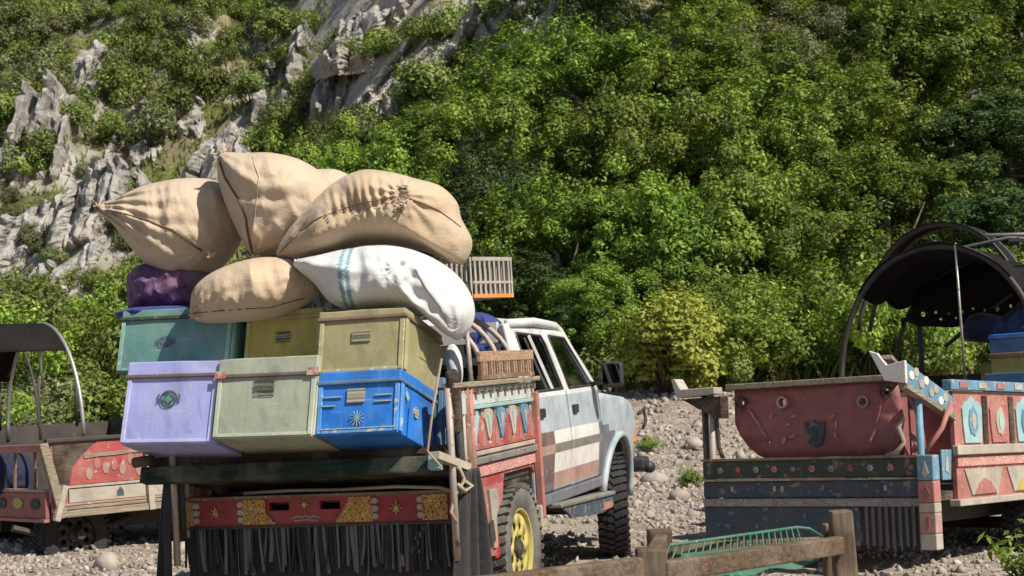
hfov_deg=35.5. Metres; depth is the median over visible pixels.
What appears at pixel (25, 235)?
hillside shrub
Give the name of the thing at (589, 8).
broadleaf tree
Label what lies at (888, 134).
broadleaf tree
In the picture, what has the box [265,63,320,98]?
hillside shrub
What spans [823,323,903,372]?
hillside shrub
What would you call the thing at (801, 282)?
broadleaf tree
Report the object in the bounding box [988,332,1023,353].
storage box
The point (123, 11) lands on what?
hillside shrub
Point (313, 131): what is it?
hillside shrub
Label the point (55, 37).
hillside shrub
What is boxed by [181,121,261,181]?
rock outcrop
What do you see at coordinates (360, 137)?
hillside shrub
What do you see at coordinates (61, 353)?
hillside shrub
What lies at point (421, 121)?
broadleaf tree
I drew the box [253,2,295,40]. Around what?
hillside shrub
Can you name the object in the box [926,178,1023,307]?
broadleaf tree
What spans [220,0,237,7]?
hillside shrub
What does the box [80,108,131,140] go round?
hillside shrub
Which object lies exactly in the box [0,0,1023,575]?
ground
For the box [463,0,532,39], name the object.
rock outcrop
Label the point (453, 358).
cloth bundle
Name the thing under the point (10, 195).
hillside shrub
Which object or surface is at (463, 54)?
hillside shrub
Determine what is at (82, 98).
hillside shrub
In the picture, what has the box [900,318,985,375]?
hillside shrub
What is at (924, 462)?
cargo trailer
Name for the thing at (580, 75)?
broadleaf tree
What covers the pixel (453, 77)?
hillside shrub
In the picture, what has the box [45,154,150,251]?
rock outcrop
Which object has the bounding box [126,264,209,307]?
cloth bundle
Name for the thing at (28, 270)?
hillside shrub
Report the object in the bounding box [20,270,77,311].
hillside shrub
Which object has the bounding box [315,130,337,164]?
hillside shrub
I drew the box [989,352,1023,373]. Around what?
storage box
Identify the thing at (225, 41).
hillside shrub
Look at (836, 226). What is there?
broadleaf tree
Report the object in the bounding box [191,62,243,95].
hillside shrub
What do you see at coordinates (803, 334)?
hillside shrub
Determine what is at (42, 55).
hillside shrub
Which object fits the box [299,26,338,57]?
hillside shrub
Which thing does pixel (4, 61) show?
hillside shrub
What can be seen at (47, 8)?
hillside shrub
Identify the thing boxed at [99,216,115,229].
hillside shrub
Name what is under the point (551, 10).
rock outcrop
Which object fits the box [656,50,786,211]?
broadleaf tree
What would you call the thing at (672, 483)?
scree
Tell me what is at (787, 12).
broadleaf tree
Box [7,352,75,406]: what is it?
hillside shrub
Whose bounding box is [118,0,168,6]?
hillside shrub
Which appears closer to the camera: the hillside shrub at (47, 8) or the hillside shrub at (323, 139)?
the hillside shrub at (323, 139)
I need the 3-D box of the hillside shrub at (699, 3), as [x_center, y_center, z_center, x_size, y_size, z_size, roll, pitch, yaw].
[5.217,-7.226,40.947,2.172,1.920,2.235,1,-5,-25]
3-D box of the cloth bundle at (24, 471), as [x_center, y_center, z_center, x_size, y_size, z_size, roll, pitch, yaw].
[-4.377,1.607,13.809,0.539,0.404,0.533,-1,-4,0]
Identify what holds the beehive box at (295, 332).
on the beehive box at (266, 405)
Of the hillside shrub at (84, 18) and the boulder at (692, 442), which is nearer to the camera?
the boulder at (692, 442)
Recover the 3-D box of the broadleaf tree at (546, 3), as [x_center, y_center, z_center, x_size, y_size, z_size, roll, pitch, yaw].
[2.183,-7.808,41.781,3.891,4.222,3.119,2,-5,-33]
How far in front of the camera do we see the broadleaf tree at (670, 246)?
26.23 m
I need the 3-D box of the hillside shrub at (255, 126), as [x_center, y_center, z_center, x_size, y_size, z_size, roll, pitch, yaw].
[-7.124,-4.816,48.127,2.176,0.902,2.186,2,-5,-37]
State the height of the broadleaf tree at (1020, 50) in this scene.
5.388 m
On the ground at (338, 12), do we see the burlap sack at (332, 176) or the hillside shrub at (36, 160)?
the hillside shrub at (36, 160)
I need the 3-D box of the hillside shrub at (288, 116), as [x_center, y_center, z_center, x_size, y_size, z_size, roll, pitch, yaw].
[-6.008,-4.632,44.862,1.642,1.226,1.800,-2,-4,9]
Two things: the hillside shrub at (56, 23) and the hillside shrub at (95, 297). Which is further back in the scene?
the hillside shrub at (56, 23)
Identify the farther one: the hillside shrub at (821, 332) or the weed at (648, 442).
the hillside shrub at (821, 332)
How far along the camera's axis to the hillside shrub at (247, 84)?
50.00 m
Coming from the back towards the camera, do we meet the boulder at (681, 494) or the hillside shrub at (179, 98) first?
the hillside shrub at (179, 98)
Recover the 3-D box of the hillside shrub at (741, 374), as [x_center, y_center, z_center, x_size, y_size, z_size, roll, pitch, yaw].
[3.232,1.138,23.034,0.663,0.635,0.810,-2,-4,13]
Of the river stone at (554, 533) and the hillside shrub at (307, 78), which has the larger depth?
the hillside shrub at (307, 78)
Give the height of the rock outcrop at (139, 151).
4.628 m
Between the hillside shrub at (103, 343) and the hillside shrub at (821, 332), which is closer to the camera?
the hillside shrub at (103, 343)
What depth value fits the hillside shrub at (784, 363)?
24.89 m
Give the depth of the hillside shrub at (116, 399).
17.91 m
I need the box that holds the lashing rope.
[426,358,442,467]
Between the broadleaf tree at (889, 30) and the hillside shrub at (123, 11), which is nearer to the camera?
the broadleaf tree at (889, 30)
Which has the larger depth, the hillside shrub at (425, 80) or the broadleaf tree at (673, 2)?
the broadleaf tree at (673, 2)
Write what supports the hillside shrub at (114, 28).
on the ground at (338, 12)
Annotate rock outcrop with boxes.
[0,68,83,190]
[0,193,62,279]
[0,259,71,316]
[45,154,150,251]
[64,239,126,301]
[65,39,115,94]
[103,92,205,167]
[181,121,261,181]
[239,20,315,138]
[304,11,361,134]
[311,0,416,83]
[353,37,429,153]
[378,2,522,125]
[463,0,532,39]
[528,0,574,71]
[633,9,683,52]
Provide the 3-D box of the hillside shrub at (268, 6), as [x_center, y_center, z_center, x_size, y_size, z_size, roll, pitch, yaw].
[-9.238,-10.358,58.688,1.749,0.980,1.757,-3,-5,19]
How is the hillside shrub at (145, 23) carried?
on the ground at (338, 12)
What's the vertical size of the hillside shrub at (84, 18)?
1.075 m
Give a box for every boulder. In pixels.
[93,552,117,570]
[640,471,669,482]
[669,489,690,499]
[685,437,702,448]
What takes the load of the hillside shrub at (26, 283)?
on the ground at (338, 12)
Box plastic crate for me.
[439,257,513,300]
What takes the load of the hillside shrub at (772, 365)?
on the ground at (338, 12)
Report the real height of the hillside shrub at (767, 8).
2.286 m
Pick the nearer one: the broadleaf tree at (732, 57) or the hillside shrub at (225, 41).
the broadleaf tree at (732, 57)
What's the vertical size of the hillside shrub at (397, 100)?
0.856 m
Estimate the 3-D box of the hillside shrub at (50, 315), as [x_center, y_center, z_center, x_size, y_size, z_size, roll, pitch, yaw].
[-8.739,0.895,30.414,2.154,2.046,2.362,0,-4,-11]
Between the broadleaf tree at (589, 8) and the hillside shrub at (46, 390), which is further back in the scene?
the broadleaf tree at (589, 8)
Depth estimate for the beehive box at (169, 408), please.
8.72 m
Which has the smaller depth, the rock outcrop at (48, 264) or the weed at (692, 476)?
the weed at (692, 476)
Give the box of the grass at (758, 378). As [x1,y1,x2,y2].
[0,0,1023,392]
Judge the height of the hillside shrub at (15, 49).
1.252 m
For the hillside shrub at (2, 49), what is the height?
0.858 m
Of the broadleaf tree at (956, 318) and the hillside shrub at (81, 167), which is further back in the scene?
the hillside shrub at (81, 167)
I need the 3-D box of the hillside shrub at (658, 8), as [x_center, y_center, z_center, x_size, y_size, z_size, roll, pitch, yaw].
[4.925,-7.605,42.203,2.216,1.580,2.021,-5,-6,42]
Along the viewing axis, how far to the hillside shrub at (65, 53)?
61.30 m
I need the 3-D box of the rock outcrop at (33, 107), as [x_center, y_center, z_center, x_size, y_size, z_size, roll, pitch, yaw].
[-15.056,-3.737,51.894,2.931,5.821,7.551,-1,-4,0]
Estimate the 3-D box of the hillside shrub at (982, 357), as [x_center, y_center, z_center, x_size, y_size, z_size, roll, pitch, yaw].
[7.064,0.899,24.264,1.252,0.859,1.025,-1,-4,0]
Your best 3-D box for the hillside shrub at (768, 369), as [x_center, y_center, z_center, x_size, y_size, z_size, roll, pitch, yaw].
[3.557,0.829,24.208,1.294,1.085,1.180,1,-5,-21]
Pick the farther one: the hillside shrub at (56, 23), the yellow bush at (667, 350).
the hillside shrub at (56, 23)
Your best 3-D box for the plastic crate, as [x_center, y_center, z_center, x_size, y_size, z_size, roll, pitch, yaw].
[-0.269,-0.050,9.798,0.358,0.245,0.438,-1,-4,-45]
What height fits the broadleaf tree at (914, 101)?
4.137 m
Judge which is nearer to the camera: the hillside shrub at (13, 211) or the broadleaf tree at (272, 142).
the broadleaf tree at (272, 142)
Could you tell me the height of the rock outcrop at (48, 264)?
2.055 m
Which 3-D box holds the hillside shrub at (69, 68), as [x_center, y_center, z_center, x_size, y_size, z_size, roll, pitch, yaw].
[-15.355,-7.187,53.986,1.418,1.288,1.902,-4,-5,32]
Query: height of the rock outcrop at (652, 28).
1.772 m
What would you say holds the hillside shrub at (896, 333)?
on the ground at (338, 12)
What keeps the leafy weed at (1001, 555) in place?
on the ground at (338, 12)
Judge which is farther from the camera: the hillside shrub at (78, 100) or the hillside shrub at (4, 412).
the hillside shrub at (78, 100)
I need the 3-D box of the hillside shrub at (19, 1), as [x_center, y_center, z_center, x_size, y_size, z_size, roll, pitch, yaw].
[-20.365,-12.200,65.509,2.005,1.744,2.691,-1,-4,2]
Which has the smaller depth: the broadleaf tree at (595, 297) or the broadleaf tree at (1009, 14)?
the broadleaf tree at (595, 297)
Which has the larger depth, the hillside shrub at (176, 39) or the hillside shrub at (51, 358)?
the hillside shrub at (176, 39)
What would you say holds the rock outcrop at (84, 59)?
on the ground at (338, 12)
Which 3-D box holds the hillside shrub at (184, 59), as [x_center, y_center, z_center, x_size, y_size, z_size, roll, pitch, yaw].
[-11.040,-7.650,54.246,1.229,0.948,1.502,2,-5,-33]
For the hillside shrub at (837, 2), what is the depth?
40.76 m
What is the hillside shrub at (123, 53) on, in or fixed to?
on the ground at (338, 12)
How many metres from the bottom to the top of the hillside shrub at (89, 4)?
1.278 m
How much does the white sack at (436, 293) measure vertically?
0.537 m
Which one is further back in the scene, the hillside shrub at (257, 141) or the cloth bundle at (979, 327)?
the hillside shrub at (257, 141)
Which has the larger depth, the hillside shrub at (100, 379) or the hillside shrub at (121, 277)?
the hillside shrub at (121, 277)
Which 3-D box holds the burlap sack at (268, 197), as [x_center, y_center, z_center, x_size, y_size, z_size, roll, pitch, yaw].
[-1.359,-0.487,9.227,0.703,0.685,0.697,-1,-4,0]
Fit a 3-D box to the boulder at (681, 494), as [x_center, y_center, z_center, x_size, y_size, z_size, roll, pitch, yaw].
[1.773,2.195,16.878,0.254,0.152,0.230,0,-4,-13]
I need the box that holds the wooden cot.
[480,509,857,575]
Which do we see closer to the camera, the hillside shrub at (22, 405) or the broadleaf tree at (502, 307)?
the hillside shrub at (22, 405)
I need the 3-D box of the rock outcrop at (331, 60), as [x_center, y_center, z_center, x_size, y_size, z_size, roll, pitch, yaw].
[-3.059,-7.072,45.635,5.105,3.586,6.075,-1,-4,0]
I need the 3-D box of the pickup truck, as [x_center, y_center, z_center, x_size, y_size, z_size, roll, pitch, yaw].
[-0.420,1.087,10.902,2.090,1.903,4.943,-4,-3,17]
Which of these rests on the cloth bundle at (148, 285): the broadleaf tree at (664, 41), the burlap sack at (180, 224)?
the burlap sack at (180, 224)
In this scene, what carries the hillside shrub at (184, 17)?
on the ground at (338, 12)
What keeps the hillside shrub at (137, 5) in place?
on the ground at (338, 12)
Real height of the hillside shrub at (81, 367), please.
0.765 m
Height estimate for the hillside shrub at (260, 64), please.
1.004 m
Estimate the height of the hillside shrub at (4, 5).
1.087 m
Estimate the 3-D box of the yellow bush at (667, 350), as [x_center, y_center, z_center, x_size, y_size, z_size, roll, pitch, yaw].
[2.190,0.748,22.674,1.647,1.839,1.738,-1,-4,0]
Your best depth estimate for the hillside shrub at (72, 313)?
35.62 m
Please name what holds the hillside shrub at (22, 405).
on the ground at (338, 12)
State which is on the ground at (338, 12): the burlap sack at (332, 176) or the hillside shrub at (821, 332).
the hillside shrub at (821, 332)
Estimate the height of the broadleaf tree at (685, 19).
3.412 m
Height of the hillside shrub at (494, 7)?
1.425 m
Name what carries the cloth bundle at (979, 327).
on the cargo trailer at (924, 462)
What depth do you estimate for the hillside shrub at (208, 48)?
55.20 m
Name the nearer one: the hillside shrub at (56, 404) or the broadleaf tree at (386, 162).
the hillside shrub at (56, 404)
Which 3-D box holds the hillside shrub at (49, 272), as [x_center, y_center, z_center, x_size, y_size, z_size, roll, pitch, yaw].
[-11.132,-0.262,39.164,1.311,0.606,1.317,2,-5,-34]
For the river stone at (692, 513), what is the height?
0.103 m
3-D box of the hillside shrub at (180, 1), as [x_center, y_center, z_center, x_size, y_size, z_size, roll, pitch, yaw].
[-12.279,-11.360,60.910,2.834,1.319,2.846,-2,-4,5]
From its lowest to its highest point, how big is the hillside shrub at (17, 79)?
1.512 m
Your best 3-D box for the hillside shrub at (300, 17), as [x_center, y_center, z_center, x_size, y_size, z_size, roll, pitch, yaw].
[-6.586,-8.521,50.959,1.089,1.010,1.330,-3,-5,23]
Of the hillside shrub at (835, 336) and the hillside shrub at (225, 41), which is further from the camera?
the hillside shrub at (225, 41)
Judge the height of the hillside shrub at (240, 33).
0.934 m
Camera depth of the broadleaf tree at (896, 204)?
28.28 m
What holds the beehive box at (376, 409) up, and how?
on the pickup truck
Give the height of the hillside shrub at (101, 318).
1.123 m
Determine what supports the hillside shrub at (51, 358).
on the ground at (338, 12)
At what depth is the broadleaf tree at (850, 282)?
25.35 m
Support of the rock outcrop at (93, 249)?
on the ground at (338, 12)
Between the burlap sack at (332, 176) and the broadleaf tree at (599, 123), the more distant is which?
the broadleaf tree at (599, 123)
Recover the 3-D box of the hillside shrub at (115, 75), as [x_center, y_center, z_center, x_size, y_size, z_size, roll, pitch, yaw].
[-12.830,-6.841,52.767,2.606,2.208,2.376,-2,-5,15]
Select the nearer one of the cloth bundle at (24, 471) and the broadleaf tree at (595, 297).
the cloth bundle at (24, 471)
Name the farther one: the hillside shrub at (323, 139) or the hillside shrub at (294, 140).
the hillside shrub at (294, 140)
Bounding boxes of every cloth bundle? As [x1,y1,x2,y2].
[0,453,37,494]
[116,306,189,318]
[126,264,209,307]
[446,344,462,381]
[464,312,503,357]
[963,301,1023,342]
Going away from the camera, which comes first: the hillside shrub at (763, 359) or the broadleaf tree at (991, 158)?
the hillside shrub at (763, 359)
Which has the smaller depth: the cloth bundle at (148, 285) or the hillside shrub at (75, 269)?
the cloth bundle at (148, 285)
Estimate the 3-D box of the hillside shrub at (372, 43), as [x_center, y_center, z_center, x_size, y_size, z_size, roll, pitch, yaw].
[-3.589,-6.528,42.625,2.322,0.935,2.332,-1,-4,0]
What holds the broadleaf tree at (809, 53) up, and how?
on the ground at (338, 12)
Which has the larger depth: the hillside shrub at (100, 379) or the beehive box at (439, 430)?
the hillside shrub at (100, 379)
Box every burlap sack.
[93,178,241,272]
[188,257,318,322]
[212,144,330,257]
[276,169,471,264]
[317,169,347,183]
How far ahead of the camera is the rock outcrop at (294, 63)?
49.34 m
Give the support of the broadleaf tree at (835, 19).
on the ground at (338, 12)
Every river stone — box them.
[544,531,557,536]
[644,510,654,515]
[686,510,699,516]
[696,532,705,538]
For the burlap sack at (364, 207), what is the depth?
8.76 m
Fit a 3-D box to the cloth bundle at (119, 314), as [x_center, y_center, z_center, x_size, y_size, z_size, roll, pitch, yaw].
[-2.065,0.146,9.322,0.478,0.079,0.395,-1,-4,0]
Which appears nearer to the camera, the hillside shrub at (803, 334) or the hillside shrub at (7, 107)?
the hillside shrub at (803, 334)
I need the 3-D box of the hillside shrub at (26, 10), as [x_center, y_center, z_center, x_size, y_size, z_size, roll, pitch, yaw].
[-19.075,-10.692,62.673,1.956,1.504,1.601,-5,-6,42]
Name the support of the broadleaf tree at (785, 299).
on the ground at (338, 12)
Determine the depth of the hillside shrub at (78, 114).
50.22 m
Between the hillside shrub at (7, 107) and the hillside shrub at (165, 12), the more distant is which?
the hillside shrub at (165, 12)
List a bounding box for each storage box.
[980,365,991,391]
[985,372,1023,392]
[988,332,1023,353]
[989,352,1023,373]
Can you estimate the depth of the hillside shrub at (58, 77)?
52.64 m
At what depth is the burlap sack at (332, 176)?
9.54 m
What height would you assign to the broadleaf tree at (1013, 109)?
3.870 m
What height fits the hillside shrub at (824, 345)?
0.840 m
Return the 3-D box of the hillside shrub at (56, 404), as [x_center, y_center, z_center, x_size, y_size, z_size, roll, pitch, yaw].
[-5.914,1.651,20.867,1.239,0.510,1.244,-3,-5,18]
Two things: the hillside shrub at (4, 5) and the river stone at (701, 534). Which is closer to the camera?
the river stone at (701, 534)
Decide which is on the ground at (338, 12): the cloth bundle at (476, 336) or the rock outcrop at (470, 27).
the rock outcrop at (470, 27)
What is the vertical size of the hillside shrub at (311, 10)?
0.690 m
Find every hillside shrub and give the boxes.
[0,1,16,17]
[0,10,15,38]
[0,12,53,49]
[0,29,15,48]
[0,33,40,64]
[0,44,7,55]
[0,51,13,71]
[0,63,71,93]
[0,84,20,131]
[0,186,27,205]
[0,205,22,216]
[0,263,22,291]
[0,269,64,306]
[0,280,99,355]
[0,285,31,307]
[0,293,81,388]
[1,0,48,29]
[1,137,50,175]
[1,371,109,413]
[1,382,34,407]
[1,387,68,426]
[1,393,79,423]
[1,400,22,422]
[1,412,65,426]
[2,0,26,4]
[2,80,70,95]
[4,334,80,389]
[6,264,36,286]
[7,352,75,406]
[11,193,53,212]
[12,42,62,75]
[15,217,45,245]
[18,0,87,28]
[18,121,72,159]
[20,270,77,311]
[28,239,46,253]
[29,57,77,83]
[35,266,79,282]
[36,243,69,262]
[38,12,74,35]
[39,71,77,94]
[40,30,75,51]
[41,397,68,416]
[42,355,125,395]
[43,304,121,366]
[44,40,75,63]
[49,0,84,12]
[57,300,95,335]
[58,0,109,17]
[58,94,94,128]
[60,5,88,27]
[61,368,127,422]
[61,369,120,388]
[63,278,127,326]
[63,292,125,323]
[64,341,127,420]
[65,93,93,115]
[70,266,98,279]
[73,49,157,110]
[73,160,90,177]
[74,88,99,109]
[75,265,118,288]
[75,318,122,378]
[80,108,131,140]
[81,25,154,50]
[88,0,126,20]
[91,350,116,379]
[94,22,124,42]
[97,44,147,81]
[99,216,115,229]
[99,261,144,307]
[109,32,166,66]
[110,0,135,20]
[111,98,178,150]
[113,233,129,250]
[115,259,139,274]
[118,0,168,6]
[118,9,171,39]
[120,83,205,116]
[125,0,181,17]
[125,178,133,191]
[127,252,141,263]
[134,4,162,22]
[147,20,192,56]
[151,40,228,102]
[154,6,194,24]
[160,0,192,7]
[166,6,216,36]
[166,52,200,75]
[184,0,223,18]
[189,0,230,8]
[189,38,234,58]
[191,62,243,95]
[213,25,250,60]
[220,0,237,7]
[221,0,253,20]
[225,23,250,43]
[225,67,270,99]
[232,126,292,153]
[237,0,274,18]
[243,9,277,40]
[243,51,284,75]
[246,117,293,139]
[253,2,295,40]
[255,88,311,134]
[262,100,314,137]
[265,38,315,70]
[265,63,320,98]
[286,133,314,149]
[288,8,320,23]
[290,6,324,31]
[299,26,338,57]
[299,130,336,160]
[306,110,344,146]
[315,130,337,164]
[330,98,387,145]
[333,25,402,59]
[385,50,455,110]
[389,87,423,115]
[390,12,458,44]
[424,0,527,39]
[424,67,496,105]
[427,37,489,75]
[432,86,525,136]
[435,83,462,105]
[569,333,652,389]
[574,0,645,38]
[581,308,633,372]
[647,0,719,16]
[685,0,759,21]
[691,0,795,28]
[703,273,810,360]
[703,282,818,366]
[706,335,787,377]
[716,349,759,387]
[718,325,793,375]
[741,329,810,377]
[748,321,793,370]
[759,0,836,31]
[766,307,838,364]
[774,358,818,380]
[790,248,909,345]
[796,319,839,373]
[800,326,862,376]
[800,333,860,376]
[802,312,851,365]
[810,297,901,365]
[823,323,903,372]
[824,0,873,49]
[839,252,960,355]
[878,340,918,373]
[883,312,975,363]
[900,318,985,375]
[948,328,990,373]
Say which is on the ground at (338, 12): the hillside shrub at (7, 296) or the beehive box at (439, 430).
the hillside shrub at (7, 296)
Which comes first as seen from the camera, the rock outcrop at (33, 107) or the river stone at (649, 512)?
the river stone at (649, 512)
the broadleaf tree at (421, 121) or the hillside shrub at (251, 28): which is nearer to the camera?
the broadleaf tree at (421, 121)
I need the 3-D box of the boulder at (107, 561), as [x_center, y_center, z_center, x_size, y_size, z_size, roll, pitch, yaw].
[-3.007,2.051,11.894,0.200,0.179,0.177,-4,-5,35]
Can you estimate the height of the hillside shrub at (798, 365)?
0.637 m
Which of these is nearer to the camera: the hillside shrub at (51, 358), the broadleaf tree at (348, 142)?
the hillside shrub at (51, 358)
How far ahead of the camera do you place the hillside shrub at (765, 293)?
23.59 m
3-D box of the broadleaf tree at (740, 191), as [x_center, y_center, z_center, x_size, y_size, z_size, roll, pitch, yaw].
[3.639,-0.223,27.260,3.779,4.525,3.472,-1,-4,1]
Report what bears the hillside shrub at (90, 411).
on the ground at (338, 12)
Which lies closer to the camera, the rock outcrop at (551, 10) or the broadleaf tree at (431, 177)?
the broadleaf tree at (431, 177)
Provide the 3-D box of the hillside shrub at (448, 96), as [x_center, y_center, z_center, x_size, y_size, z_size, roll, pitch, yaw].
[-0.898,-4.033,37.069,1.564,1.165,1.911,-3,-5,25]
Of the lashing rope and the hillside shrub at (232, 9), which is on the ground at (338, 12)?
the hillside shrub at (232, 9)
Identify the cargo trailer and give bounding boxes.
[0,322,162,554]
[672,222,1023,551]
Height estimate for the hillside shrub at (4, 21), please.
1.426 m
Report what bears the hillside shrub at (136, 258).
on the ground at (338, 12)
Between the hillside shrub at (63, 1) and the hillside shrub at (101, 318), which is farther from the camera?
the hillside shrub at (63, 1)
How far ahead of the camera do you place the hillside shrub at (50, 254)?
40.07 m
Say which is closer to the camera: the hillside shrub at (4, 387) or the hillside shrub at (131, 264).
the hillside shrub at (4, 387)
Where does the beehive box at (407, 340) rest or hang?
on the beehive box at (376, 409)
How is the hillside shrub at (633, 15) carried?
on the ground at (338, 12)
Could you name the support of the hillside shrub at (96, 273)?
on the ground at (338, 12)
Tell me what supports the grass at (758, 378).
on the ground at (338, 12)
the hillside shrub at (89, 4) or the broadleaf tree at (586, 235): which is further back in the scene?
the hillside shrub at (89, 4)
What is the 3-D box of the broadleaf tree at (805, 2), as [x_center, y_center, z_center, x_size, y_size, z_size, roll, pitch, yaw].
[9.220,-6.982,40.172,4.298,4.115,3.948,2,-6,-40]
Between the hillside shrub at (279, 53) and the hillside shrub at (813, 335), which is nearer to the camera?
the hillside shrub at (813, 335)
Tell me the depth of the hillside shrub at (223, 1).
60.13 m
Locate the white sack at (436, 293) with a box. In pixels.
[294,245,474,340]
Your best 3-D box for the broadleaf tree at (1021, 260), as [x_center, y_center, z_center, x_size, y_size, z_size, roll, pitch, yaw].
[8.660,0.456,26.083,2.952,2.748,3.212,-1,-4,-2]
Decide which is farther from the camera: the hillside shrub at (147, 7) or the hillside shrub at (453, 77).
the hillside shrub at (147, 7)
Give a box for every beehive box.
[116,308,246,376]
[120,361,242,457]
[212,355,340,453]
[244,307,328,357]
[316,369,437,449]
[318,308,442,394]
[432,377,455,454]
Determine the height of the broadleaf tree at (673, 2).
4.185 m
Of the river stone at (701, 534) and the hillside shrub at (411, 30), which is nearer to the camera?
the river stone at (701, 534)
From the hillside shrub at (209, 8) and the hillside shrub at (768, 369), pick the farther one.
the hillside shrub at (209, 8)
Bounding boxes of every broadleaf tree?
[263,125,311,256]
[274,102,393,308]
[312,114,453,178]
[377,81,516,167]
[399,148,475,260]
[405,63,613,268]
[413,127,551,306]
[450,11,696,172]
[462,171,657,381]
[462,247,626,364]
[511,0,643,54]
[523,48,763,290]
[525,258,678,379]
[539,147,747,316]
[540,0,611,31]
[541,33,687,127]
[549,99,717,304]
[615,244,766,370]
[622,144,830,303]
[628,0,765,57]
[638,20,838,166]
[651,81,863,234]
[654,0,796,27]
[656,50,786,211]
[687,17,861,99]
[700,273,818,380]
[710,169,899,359]
[716,48,893,168]
[749,0,864,71]
[752,0,823,26]
[755,57,983,249]
[756,250,879,358]
[788,0,947,65]
[794,140,974,285]
[818,0,1023,146]
[822,264,956,337]
[856,4,989,111]
[872,101,1023,241]
[894,308,999,374]
[909,83,1023,228]
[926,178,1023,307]
[947,0,1023,96]
[983,236,1023,311]
[1008,38,1023,91]
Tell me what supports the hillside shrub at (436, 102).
on the ground at (338, 12)
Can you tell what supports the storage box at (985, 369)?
on the cargo trailer at (924, 462)
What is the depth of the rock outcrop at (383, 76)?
39.97 m
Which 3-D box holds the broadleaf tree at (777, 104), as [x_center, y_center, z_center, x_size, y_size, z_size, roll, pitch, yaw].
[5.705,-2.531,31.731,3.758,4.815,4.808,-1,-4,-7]
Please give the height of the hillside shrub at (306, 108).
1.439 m
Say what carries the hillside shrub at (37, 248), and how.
on the ground at (338, 12)
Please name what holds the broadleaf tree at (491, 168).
on the ground at (338, 12)
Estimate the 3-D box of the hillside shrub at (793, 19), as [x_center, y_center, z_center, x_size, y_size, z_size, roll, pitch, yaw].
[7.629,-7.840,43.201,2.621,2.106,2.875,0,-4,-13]
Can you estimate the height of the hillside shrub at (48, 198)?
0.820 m
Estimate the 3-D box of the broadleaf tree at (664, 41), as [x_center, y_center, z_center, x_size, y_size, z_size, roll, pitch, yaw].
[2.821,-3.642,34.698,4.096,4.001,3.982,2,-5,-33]
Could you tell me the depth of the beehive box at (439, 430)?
8.82 m
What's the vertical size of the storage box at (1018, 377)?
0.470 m
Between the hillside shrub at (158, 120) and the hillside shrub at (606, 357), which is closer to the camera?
the hillside shrub at (606, 357)
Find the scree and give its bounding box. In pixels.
[598,381,982,489]
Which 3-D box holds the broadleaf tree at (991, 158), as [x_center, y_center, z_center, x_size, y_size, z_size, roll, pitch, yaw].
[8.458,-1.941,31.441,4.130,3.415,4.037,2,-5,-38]
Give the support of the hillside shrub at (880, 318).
on the ground at (338, 12)
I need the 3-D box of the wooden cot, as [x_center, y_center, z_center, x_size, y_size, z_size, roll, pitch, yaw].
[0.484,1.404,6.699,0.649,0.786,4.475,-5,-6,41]
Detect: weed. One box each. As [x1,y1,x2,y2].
[635,434,664,449]
[676,465,703,487]
[977,519,1023,575]
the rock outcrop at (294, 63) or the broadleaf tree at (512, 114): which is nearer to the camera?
the broadleaf tree at (512, 114)
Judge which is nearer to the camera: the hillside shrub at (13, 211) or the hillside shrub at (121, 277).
the hillside shrub at (121, 277)
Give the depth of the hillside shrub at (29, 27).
61.85 m
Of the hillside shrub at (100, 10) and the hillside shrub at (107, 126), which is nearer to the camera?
the hillside shrub at (107, 126)
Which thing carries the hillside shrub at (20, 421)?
on the ground at (338, 12)
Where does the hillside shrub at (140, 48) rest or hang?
on the ground at (338, 12)
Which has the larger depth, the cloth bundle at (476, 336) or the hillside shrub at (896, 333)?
the hillside shrub at (896, 333)
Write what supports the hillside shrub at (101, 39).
on the ground at (338, 12)
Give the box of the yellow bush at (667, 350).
[609,277,727,394]
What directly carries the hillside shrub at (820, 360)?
on the ground at (338, 12)
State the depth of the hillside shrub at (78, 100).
50.94 m
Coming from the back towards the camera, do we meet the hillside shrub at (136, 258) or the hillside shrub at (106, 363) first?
the hillside shrub at (136, 258)
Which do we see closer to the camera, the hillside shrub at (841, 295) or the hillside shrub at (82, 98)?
the hillside shrub at (841, 295)
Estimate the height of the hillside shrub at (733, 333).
1.267 m
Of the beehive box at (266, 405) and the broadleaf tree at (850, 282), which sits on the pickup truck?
the beehive box at (266, 405)
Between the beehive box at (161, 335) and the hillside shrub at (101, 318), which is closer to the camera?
the beehive box at (161, 335)
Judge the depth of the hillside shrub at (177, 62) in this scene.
51.99 m
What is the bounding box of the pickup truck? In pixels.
[131,308,655,575]
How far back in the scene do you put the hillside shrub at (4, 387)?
20.85 m
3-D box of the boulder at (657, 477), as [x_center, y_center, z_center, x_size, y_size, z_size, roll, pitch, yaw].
[1.677,2.253,18.886,0.336,0.208,0.302,-5,-6,39]
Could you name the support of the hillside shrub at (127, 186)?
on the ground at (338, 12)
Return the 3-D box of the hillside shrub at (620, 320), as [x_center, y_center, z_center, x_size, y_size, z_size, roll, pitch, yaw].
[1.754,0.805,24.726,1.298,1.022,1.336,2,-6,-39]
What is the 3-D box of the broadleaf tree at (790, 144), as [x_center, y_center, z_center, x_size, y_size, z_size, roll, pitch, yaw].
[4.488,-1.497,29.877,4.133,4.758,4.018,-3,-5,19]
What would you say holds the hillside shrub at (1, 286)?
on the ground at (338, 12)
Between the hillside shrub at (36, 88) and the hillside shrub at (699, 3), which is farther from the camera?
the hillside shrub at (36, 88)

